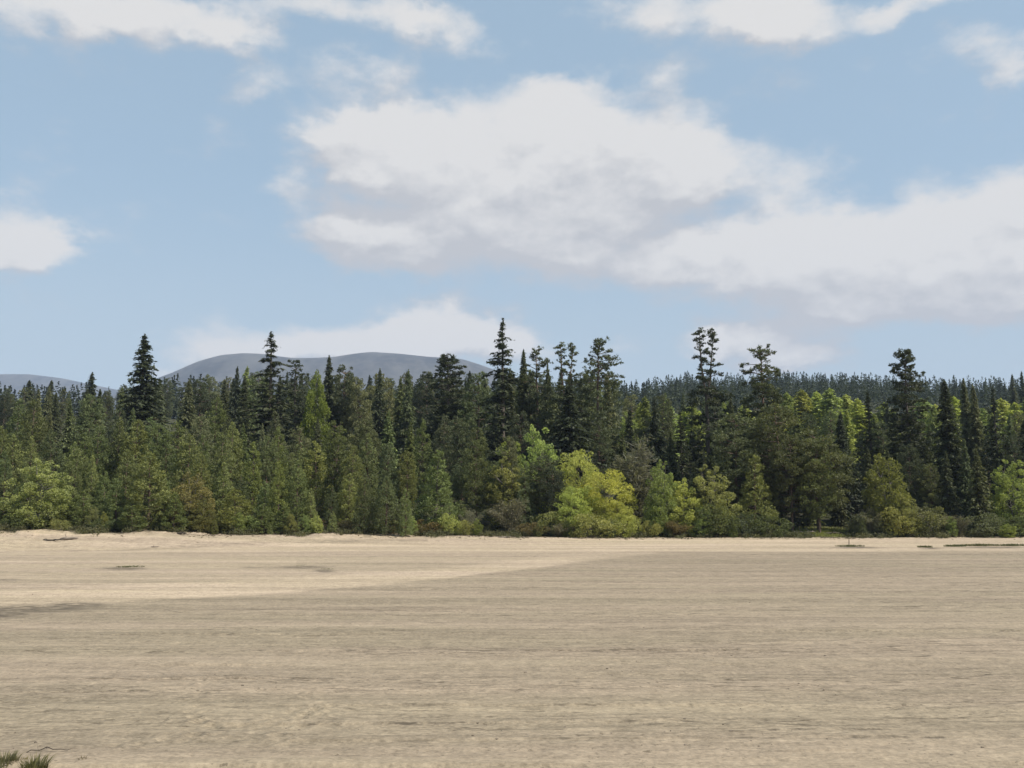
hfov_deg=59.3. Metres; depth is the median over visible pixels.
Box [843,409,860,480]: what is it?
larch tree
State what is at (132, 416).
spruce tree
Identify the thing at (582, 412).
fir tree
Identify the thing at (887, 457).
spruce tree
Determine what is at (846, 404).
larch tree
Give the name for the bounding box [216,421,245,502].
pine tree
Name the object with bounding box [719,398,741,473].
spruce tree
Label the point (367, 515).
pine tree
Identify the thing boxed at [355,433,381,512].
pine tree
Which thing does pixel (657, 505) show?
birch tree
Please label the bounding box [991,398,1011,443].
larch tree
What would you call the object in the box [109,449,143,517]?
pine tree
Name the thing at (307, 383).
pine tree
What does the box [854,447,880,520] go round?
spruce tree
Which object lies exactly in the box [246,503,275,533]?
pine tree
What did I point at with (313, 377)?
pine tree
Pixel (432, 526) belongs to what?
bush
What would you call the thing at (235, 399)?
spruce tree
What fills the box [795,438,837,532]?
pine tree
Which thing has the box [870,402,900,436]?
larch tree
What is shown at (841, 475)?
pine tree
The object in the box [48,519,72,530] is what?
bush
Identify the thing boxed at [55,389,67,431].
fir tree
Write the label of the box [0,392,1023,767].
ground
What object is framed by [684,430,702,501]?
spruce tree
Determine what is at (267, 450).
pine tree
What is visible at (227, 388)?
pine tree
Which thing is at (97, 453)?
pine tree
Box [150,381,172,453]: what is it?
spruce tree
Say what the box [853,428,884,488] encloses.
pine tree
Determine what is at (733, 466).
pine tree
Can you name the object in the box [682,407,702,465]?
larch tree
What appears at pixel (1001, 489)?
fir tree
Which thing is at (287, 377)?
spruce tree
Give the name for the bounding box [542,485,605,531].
willow tree
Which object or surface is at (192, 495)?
birch tree
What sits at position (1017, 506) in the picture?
birch tree
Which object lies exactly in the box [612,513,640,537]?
bush
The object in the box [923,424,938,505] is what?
spruce tree
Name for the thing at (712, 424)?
pine tree
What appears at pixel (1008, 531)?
bush
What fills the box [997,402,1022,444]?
larch tree
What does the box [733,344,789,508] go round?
pine tree
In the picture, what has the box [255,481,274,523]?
pine tree
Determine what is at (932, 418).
larch tree
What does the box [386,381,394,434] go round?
spruce tree
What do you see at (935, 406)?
larch tree
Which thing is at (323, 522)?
bush
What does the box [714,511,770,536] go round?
bush
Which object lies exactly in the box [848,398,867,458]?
larch tree
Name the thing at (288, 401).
spruce tree
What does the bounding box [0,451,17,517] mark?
pine tree
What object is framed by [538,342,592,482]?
pine tree
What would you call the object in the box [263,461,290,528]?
pine tree
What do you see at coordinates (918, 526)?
birch tree
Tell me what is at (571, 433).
spruce tree
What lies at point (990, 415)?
larch tree
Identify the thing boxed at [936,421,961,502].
spruce tree
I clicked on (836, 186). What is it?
sky
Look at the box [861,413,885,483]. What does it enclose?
larch tree
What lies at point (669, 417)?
pine tree
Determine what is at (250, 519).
bush
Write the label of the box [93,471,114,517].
pine tree
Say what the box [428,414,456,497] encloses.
pine tree
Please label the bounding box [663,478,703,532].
birch tree
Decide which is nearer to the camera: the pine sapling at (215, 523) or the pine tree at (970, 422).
the pine sapling at (215, 523)
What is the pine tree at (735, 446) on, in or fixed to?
on the ground at (904, 652)
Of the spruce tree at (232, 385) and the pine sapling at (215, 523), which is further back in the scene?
the spruce tree at (232, 385)
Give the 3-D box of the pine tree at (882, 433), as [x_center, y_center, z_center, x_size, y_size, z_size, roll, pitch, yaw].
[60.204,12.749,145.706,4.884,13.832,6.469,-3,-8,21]
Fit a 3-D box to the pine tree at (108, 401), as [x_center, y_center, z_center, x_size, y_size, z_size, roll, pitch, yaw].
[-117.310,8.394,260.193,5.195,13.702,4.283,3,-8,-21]
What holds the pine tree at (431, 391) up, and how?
on the ground at (904, 652)
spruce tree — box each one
[16,380,35,428]
[27,389,44,459]
[41,380,59,417]
[41,409,58,478]
[42,387,56,443]
[45,393,63,451]
[53,399,76,470]
[63,391,73,422]
[70,372,107,446]
[76,390,92,451]
[82,389,108,452]
[103,392,113,427]
[109,386,128,459]
[115,407,141,486]
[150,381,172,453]
[171,380,199,463]
[174,382,194,432]
[209,379,232,457]
[224,378,238,419]
[227,366,241,443]
[234,377,251,467]
[239,423,250,494]
[248,423,268,489]
[272,375,285,454]
[280,372,289,416]
[283,377,292,431]
[283,377,304,446]
[307,383,320,436]
[307,418,324,495]
[312,355,345,467]
[364,376,373,420]
[368,368,391,472]
[373,411,409,504]
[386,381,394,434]
[390,377,414,473]
[391,369,421,471]
[400,421,420,494]
[413,378,431,435]
[451,379,473,464]
[467,371,480,426]
[475,380,497,470]
[505,372,517,450]
[514,349,535,463]
[533,374,556,460]
[538,384,606,514]
[543,364,553,441]
[571,373,577,425]
[596,374,619,476]
[613,432,626,505]
[614,409,637,498]
[643,396,676,509]
[655,464,669,520]
[664,432,685,502]
[672,462,685,521]
[676,394,687,435]
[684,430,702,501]
[687,465,698,521]
[695,426,706,479]
[701,397,711,443]
[709,424,721,502]
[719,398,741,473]
[771,466,796,527]
[788,406,803,451]
[796,458,824,525]
[821,432,833,501]
[823,411,863,522]
[826,465,849,526]
[835,413,853,489]
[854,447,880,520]
[879,449,894,515]
[883,407,898,458]
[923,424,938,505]
[926,379,970,520]
[935,451,965,529]
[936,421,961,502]
[956,439,975,526]
[957,378,980,498]
[963,449,999,535]
[966,384,991,501]
[979,386,1022,513]
[1003,414,1018,513]
[1008,375,1020,413]
[1009,421,1023,514]
[1017,371,1023,410]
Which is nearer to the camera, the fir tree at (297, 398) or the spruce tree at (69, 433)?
the spruce tree at (69, 433)
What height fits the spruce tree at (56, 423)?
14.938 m
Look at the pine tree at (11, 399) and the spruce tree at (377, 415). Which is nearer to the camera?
the spruce tree at (377, 415)
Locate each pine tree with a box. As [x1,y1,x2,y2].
[0,388,14,423]
[0,393,14,437]
[0,399,36,474]
[0,425,15,490]
[0,433,27,489]
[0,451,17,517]
[0,478,20,520]
[2,394,17,429]
[10,398,52,480]
[16,435,42,508]
[31,388,37,408]
[31,429,66,506]
[57,446,90,514]
[61,442,85,507]
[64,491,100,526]
[67,432,107,502]
[70,394,107,469]
[78,424,114,493]
[78,455,102,515]
[86,419,109,467]
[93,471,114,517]
[97,408,129,476]
[98,416,130,499]
[99,478,130,529]
[102,390,115,426]
[107,419,153,504]
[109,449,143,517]
[114,384,127,413]
[116,500,147,531]
[119,451,180,529]
[139,416,169,478]
[141,423,170,495]
[145,430,181,504]
[152,383,171,422]
[153,478,171,522]
[157,492,189,530]
[160,420,191,486]
[162,377,175,418]
[170,433,206,515]
[175,382,193,413]
[178,377,216,452]
[183,415,216,477]
[185,454,217,512]
[187,434,214,501]
[196,374,220,424]
[199,397,232,468]
[203,432,237,510]
[208,462,239,522]
[209,421,241,491]
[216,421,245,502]
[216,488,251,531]
[218,377,234,405]
[229,474,252,520]
[238,371,276,453]
[238,441,268,515]
[241,372,260,421]
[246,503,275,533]
[254,411,292,478]
[254,436,278,502]
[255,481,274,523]
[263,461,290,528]
[264,427,289,510]
[268,506,296,532]
[278,460,311,524]
[284,426,316,482]
[286,442,312,510]
[294,440,337,511]
[298,376,309,417]
[301,374,326,407]
[303,488,319,530]
[311,434,354,517]
[318,420,348,485]
[323,487,341,526]
[329,364,358,459]
[333,444,368,518]
[337,473,359,525]
[338,377,376,459]
[344,427,364,476]
[348,419,382,488]
[351,469,377,532]
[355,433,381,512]
[359,373,396,434]
[371,475,405,534]
[377,442,399,510]
[395,450,417,515]
[396,373,415,416]
[396,488,413,535]
[408,418,437,499]
[410,371,444,448]
[423,371,435,423]
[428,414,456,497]
[436,382,468,464]
[439,415,475,494]
[446,500,471,530]
[450,457,469,510]
[455,371,499,469]
[459,440,492,517]
[465,427,489,494]
[473,379,489,423]
[488,461,499,519]
[492,367,516,430]
[496,435,519,509]
[507,411,534,481]
[510,369,542,433]
[515,368,532,415]
[515,462,537,528]
[516,345,557,476]
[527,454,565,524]
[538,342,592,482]
[538,373,561,416]
[538,465,565,530]
[573,372,590,396]
[574,336,624,493]
[578,371,603,450]
[581,420,615,496]
[599,373,619,434]
[619,394,641,428]
[634,417,664,481]
[655,393,675,463]
[703,405,724,457]
[706,412,768,510]
[727,449,751,512]
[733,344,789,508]
[735,455,779,530]
[741,403,817,526]
[758,415,789,490]
[765,435,819,530]
[787,430,854,529]
[794,412,820,441]
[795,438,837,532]
[818,410,838,443]
[840,463,861,523]
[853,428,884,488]
[869,421,898,478]
[896,443,926,514]
[908,433,929,510]
[915,463,944,529]
[959,405,983,436]
[978,436,995,500]
[995,435,1023,505]
[1011,412,1023,441]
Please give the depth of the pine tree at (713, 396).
142.39 m
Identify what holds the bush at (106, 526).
on the ground at (904, 652)
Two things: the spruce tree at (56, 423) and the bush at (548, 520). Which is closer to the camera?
the bush at (548, 520)
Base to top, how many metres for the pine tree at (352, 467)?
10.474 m
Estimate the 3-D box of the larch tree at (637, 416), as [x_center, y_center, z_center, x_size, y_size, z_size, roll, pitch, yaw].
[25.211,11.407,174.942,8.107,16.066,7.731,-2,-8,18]
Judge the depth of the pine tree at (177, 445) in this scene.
137.49 m
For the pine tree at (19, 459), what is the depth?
122.91 m
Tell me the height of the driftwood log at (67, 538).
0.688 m
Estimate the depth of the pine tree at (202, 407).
178.04 m
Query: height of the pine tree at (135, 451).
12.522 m
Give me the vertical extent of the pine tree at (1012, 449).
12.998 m
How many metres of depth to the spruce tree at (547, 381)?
171.28 m
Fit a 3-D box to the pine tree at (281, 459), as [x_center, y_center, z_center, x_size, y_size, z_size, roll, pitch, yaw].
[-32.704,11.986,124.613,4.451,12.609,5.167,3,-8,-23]
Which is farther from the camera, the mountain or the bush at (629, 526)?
the mountain
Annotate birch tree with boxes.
[0,458,75,528]
[161,471,217,530]
[188,498,217,531]
[481,456,542,525]
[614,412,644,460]
[642,459,680,534]
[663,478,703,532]
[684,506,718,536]
[688,464,742,532]
[861,453,910,534]
[891,493,923,536]
[986,459,1023,531]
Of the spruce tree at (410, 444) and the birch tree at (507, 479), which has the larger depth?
the spruce tree at (410, 444)
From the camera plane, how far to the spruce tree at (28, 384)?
251.37 m
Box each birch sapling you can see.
[6,504,20,527]
[84,507,101,527]
[233,512,245,533]
[283,513,297,533]
[297,514,311,532]
[406,516,418,534]
[471,518,483,535]
[533,523,543,536]
[945,516,958,536]
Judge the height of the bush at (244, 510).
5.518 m
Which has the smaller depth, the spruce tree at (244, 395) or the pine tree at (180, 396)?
the spruce tree at (244, 395)
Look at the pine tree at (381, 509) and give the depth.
108.74 m
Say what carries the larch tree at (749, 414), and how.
on the ground at (904, 652)
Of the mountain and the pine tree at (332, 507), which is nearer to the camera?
the pine tree at (332, 507)
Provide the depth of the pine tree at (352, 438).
143.91 m
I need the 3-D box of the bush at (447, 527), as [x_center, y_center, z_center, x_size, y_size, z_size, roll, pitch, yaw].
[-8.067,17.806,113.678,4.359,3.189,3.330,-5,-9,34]
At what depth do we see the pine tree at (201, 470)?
112.00 m
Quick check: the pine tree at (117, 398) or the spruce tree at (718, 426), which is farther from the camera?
the pine tree at (117, 398)
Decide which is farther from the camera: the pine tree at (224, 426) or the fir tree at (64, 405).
the fir tree at (64, 405)
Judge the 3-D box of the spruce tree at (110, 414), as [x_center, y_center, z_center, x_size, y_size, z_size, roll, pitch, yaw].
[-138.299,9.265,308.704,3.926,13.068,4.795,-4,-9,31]
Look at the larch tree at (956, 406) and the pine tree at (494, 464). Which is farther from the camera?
the larch tree at (956, 406)
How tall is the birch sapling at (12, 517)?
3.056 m
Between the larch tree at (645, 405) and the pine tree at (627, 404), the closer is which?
the larch tree at (645, 405)
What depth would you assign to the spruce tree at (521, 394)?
152.60 m
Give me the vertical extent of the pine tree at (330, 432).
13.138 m
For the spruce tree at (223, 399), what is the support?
on the ground at (904, 652)
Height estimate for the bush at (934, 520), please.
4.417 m
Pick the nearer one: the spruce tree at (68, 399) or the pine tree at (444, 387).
the pine tree at (444, 387)
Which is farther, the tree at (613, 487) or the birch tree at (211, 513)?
the tree at (613, 487)
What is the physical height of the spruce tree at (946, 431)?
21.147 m
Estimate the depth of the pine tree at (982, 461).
136.09 m
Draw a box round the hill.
[0,374,118,411]
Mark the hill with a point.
(17, 382)
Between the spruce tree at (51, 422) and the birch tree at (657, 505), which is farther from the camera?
the spruce tree at (51, 422)
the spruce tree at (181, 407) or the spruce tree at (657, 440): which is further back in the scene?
the spruce tree at (181, 407)
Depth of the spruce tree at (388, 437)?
136.16 m
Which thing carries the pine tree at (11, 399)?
on the ground at (904, 652)
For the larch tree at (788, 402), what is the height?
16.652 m
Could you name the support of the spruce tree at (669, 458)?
on the ground at (904, 652)
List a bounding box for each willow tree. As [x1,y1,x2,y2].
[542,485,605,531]
[556,449,606,519]
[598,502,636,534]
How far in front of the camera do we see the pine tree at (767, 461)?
138.50 m
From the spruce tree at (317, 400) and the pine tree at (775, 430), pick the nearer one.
the pine tree at (775, 430)
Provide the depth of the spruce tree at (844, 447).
148.75 m
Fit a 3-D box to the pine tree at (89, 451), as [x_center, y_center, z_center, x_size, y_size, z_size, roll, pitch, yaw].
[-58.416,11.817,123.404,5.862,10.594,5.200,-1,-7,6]
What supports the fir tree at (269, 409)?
on the ground at (904, 652)
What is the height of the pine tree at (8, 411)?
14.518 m
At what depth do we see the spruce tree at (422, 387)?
274.62 m
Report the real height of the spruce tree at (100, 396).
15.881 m
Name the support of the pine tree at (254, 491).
on the ground at (904, 652)
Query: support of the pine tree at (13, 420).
on the ground at (904, 652)
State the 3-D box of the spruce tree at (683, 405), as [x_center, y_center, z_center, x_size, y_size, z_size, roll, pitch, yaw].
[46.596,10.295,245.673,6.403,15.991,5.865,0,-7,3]
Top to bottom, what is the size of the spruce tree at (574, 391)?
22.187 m
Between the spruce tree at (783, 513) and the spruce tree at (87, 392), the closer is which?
the spruce tree at (783, 513)
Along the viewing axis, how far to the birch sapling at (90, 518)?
103.32 m
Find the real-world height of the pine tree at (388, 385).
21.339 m
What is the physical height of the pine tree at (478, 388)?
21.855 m
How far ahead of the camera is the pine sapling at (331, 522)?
109.06 m
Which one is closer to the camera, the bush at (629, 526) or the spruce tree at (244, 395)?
the bush at (629, 526)
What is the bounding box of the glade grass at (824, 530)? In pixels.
[749,525,855,537]
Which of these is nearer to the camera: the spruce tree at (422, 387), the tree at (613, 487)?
the tree at (613, 487)
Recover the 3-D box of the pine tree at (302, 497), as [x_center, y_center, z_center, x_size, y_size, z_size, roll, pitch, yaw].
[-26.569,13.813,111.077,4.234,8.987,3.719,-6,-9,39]
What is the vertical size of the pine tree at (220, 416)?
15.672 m
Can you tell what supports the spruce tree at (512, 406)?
on the ground at (904, 652)
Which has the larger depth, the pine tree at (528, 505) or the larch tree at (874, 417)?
the larch tree at (874, 417)
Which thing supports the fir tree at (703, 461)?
on the ground at (904, 652)
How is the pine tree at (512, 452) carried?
on the ground at (904, 652)
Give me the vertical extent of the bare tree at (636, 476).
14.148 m
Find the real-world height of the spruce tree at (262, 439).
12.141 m
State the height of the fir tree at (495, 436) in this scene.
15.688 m
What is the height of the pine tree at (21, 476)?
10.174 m
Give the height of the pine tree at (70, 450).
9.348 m
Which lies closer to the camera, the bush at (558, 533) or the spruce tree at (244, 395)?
the bush at (558, 533)
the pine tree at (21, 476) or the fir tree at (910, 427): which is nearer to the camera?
the pine tree at (21, 476)
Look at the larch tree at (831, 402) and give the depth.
220.35 m
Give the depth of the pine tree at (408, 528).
108.92 m
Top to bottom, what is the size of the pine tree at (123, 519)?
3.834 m
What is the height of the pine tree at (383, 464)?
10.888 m
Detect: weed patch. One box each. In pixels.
[836,544,864,546]
[944,544,965,546]
[965,543,997,545]
[998,543,1023,545]
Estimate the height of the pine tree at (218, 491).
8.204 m
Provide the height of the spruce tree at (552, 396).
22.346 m
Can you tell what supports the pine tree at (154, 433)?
on the ground at (904, 652)
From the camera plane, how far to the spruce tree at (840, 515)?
124.14 m
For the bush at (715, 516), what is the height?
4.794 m
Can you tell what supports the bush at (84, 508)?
on the ground at (904, 652)
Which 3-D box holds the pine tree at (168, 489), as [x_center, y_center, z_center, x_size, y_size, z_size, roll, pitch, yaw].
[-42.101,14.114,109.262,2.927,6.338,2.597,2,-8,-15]
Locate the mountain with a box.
[104,352,557,417]
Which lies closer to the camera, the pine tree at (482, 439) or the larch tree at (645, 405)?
the pine tree at (482, 439)
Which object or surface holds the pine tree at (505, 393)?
on the ground at (904, 652)
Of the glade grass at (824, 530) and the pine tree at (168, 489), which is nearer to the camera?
the pine tree at (168, 489)
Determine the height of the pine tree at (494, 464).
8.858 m
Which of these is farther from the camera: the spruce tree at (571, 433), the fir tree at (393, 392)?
the fir tree at (393, 392)
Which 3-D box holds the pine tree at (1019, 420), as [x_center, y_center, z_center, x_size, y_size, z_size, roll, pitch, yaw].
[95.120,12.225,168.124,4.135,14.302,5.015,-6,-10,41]
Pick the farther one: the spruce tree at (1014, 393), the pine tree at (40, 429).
the spruce tree at (1014, 393)
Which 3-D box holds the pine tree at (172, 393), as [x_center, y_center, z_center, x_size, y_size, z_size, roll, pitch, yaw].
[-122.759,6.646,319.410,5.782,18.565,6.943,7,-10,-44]
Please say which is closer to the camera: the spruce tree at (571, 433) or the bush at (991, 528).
the bush at (991, 528)
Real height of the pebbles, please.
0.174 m
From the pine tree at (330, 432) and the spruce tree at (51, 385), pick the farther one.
the spruce tree at (51, 385)
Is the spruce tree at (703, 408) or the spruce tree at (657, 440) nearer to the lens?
the spruce tree at (657, 440)
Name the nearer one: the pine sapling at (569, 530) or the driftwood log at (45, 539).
the driftwood log at (45, 539)
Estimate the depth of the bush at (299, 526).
107.89 m
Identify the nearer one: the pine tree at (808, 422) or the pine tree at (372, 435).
the pine tree at (372, 435)
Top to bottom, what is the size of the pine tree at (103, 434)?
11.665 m
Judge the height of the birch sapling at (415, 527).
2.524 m
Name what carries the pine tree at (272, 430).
on the ground at (904, 652)
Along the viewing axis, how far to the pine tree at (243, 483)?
113.14 m
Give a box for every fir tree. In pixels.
[10,388,33,451]
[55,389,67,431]
[99,334,170,480]
[236,331,303,469]
[275,359,313,457]
[333,375,347,440]
[384,378,396,423]
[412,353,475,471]
[474,318,525,493]
[481,410,502,493]
[551,371,562,446]
[575,377,587,463]
[667,410,698,511]
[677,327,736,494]
[695,448,719,526]
[785,488,808,528]
[851,390,890,503]
[880,348,938,514]
[993,461,1008,515]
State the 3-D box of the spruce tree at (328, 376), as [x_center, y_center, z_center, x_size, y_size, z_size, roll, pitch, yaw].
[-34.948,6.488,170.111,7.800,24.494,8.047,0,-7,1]
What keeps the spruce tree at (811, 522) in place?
on the ground at (904, 652)
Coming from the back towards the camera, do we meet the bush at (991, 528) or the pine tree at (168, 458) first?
the pine tree at (168, 458)
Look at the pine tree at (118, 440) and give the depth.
126.35 m
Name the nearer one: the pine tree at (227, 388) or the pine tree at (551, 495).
the pine tree at (551, 495)
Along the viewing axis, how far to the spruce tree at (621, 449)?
137.36 m
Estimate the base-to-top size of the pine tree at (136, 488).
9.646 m
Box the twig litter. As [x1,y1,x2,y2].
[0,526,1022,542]
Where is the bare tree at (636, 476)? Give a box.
[609,435,665,523]
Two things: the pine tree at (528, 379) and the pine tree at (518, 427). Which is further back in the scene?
the pine tree at (528, 379)
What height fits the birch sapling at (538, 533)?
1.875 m
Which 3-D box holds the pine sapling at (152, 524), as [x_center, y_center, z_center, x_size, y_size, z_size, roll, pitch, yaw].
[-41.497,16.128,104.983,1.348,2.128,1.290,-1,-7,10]
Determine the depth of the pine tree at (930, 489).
121.79 m
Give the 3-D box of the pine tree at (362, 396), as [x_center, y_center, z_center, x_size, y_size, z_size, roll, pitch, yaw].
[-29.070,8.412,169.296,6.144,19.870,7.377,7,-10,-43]
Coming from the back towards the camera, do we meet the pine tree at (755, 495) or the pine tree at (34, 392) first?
the pine tree at (34, 392)
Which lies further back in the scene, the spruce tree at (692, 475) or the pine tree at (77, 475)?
the spruce tree at (692, 475)
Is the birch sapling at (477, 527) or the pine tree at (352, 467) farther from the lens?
the pine tree at (352, 467)
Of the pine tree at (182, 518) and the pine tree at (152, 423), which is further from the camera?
the pine tree at (152, 423)
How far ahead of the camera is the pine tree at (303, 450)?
126.12 m
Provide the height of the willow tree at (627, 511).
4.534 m
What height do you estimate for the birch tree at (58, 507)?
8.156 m
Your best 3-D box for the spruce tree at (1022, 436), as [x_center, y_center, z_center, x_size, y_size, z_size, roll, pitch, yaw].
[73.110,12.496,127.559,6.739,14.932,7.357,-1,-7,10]
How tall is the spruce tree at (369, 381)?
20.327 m
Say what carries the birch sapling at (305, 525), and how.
on the ground at (904, 652)
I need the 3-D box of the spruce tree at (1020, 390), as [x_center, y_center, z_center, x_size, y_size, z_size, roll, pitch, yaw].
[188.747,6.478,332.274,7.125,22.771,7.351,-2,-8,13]
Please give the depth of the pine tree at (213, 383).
266.58 m
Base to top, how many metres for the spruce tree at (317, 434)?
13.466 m
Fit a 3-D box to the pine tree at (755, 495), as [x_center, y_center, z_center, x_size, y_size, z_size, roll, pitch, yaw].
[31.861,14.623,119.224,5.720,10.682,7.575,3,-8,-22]
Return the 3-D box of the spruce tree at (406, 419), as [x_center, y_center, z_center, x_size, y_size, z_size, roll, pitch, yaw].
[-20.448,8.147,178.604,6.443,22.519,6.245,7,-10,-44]
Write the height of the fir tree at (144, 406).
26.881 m
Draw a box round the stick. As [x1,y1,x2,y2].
[26,746,71,752]
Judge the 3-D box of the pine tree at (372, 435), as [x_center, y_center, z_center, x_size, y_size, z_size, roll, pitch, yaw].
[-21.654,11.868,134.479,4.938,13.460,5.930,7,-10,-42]
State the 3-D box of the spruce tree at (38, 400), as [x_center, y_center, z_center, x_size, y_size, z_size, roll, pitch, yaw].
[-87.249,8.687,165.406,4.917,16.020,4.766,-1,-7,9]
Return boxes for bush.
[0,516,31,528]
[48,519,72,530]
[84,518,116,529]
[195,517,215,532]
[244,515,260,531]
[289,521,309,531]
[309,515,323,532]
[318,520,342,528]
[337,520,360,531]
[387,519,421,532]
[407,519,442,533]
[435,513,461,534]
[456,520,474,534]
[457,510,484,532]
[485,494,528,532]
[515,522,549,535]
[530,511,570,535]
[550,522,573,536]
[557,513,625,537]
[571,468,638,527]
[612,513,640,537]
[639,520,663,536]
[663,520,694,536]
[688,503,741,536]
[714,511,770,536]
[745,516,794,536]
[844,512,882,534]
[856,507,891,533]
[877,506,915,536]
[906,505,949,534]
[941,512,971,536]
[958,512,1006,537]
[984,515,1023,536]
[997,524,1016,537]
[1005,512,1023,533]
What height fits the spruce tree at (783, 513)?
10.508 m
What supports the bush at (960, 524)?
on the ground at (904, 652)
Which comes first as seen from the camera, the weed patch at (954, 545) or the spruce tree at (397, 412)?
the weed patch at (954, 545)
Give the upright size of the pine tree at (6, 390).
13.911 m
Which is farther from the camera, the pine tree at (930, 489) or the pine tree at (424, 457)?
the pine tree at (424, 457)
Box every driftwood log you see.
[43,538,61,540]
[59,534,77,539]
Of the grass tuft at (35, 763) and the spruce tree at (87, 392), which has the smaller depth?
the grass tuft at (35, 763)
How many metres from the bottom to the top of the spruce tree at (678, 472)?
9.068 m
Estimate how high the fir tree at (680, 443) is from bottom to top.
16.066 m
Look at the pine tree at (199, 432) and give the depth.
133.78 m
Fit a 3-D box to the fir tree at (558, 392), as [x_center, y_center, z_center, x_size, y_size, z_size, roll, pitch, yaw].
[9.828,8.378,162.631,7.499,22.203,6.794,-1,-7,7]
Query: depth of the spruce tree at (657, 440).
133.46 m
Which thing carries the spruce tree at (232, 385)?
on the ground at (904, 652)
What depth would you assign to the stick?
18.06 m
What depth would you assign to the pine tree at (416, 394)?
200.00 m
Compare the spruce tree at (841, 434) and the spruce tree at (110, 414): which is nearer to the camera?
the spruce tree at (841, 434)
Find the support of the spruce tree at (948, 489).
on the ground at (904, 652)
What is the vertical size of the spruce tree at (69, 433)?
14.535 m
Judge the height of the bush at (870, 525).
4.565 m
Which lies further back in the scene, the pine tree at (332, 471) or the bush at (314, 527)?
the pine tree at (332, 471)
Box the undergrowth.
[0,514,1023,538]
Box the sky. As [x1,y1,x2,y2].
[0,0,1023,395]
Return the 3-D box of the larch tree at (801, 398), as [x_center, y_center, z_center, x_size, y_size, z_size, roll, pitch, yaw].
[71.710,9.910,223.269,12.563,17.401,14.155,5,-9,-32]
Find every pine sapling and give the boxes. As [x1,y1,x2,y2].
[98,511,108,528]
[150,513,159,529]
[209,519,218,533]
[267,525,272,534]
[327,511,337,531]
[562,520,571,536]
[606,519,616,536]
[728,523,737,537]
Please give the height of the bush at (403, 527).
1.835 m
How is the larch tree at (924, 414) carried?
on the ground at (904, 652)
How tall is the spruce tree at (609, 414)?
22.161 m
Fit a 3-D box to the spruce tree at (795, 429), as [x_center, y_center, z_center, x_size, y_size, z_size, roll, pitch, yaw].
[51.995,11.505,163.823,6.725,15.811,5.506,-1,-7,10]
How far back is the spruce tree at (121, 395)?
169.27 m
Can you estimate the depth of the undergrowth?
112.00 m
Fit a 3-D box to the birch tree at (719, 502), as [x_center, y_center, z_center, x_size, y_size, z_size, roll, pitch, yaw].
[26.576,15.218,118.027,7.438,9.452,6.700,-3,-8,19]
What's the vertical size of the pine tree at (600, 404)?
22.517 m
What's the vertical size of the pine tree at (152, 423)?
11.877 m
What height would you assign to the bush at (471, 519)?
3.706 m
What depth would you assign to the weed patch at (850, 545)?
97.14 m
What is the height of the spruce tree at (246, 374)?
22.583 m
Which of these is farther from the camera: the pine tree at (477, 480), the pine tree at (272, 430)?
the pine tree at (272, 430)
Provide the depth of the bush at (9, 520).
100.79 m
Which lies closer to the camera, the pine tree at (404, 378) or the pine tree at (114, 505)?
the pine tree at (114, 505)
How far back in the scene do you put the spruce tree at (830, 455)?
144.22 m
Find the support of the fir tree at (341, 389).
on the ground at (904, 652)
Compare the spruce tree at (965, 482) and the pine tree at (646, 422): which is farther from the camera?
the pine tree at (646, 422)
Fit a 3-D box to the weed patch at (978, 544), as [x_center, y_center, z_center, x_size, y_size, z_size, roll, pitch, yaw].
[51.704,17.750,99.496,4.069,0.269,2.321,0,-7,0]
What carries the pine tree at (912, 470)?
on the ground at (904, 652)
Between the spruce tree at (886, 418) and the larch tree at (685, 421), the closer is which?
the spruce tree at (886, 418)
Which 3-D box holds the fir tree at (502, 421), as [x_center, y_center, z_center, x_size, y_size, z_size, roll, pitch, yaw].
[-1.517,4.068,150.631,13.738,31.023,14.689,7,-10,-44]
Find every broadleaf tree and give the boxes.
[487,437,529,508]
[515,424,559,515]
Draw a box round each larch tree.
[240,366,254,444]
[295,369,333,466]
[411,450,463,529]
[632,402,649,448]
[634,396,652,449]
[659,402,685,461]
[674,406,705,458]
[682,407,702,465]
[718,401,727,433]
[733,405,755,440]
[779,392,799,436]
[790,389,820,437]
[803,391,823,437]
[810,388,855,452]
[835,394,860,445]
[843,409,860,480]
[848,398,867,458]
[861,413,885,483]
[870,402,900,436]
[908,398,931,449]
[922,404,961,444]
[925,406,941,463]
[950,396,961,444]
[957,408,998,463]
[983,413,1001,464]
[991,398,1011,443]
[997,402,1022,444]
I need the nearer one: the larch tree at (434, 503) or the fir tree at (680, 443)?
the larch tree at (434, 503)
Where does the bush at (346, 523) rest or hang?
on the ground at (904, 652)
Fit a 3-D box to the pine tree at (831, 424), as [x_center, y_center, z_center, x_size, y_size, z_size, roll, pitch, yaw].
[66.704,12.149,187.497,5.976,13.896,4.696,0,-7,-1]
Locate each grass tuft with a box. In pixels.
[0,749,22,767]
[17,750,55,767]
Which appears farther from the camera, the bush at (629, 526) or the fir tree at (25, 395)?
the fir tree at (25, 395)
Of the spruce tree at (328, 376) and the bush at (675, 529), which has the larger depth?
the spruce tree at (328, 376)
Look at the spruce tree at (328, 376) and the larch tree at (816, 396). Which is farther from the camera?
the larch tree at (816, 396)
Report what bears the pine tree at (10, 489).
on the ground at (904, 652)
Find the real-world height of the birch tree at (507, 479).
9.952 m
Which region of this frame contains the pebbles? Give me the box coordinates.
[5,594,995,761]
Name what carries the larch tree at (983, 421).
on the ground at (904, 652)
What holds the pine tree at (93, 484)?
on the ground at (904, 652)
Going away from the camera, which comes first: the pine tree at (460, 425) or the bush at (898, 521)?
the bush at (898, 521)
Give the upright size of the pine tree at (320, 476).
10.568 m
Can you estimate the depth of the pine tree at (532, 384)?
179.03 m
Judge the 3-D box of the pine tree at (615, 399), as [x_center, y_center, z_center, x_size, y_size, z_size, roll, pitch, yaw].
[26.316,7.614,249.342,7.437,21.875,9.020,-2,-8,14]
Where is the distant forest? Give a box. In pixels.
[0,370,1021,418]

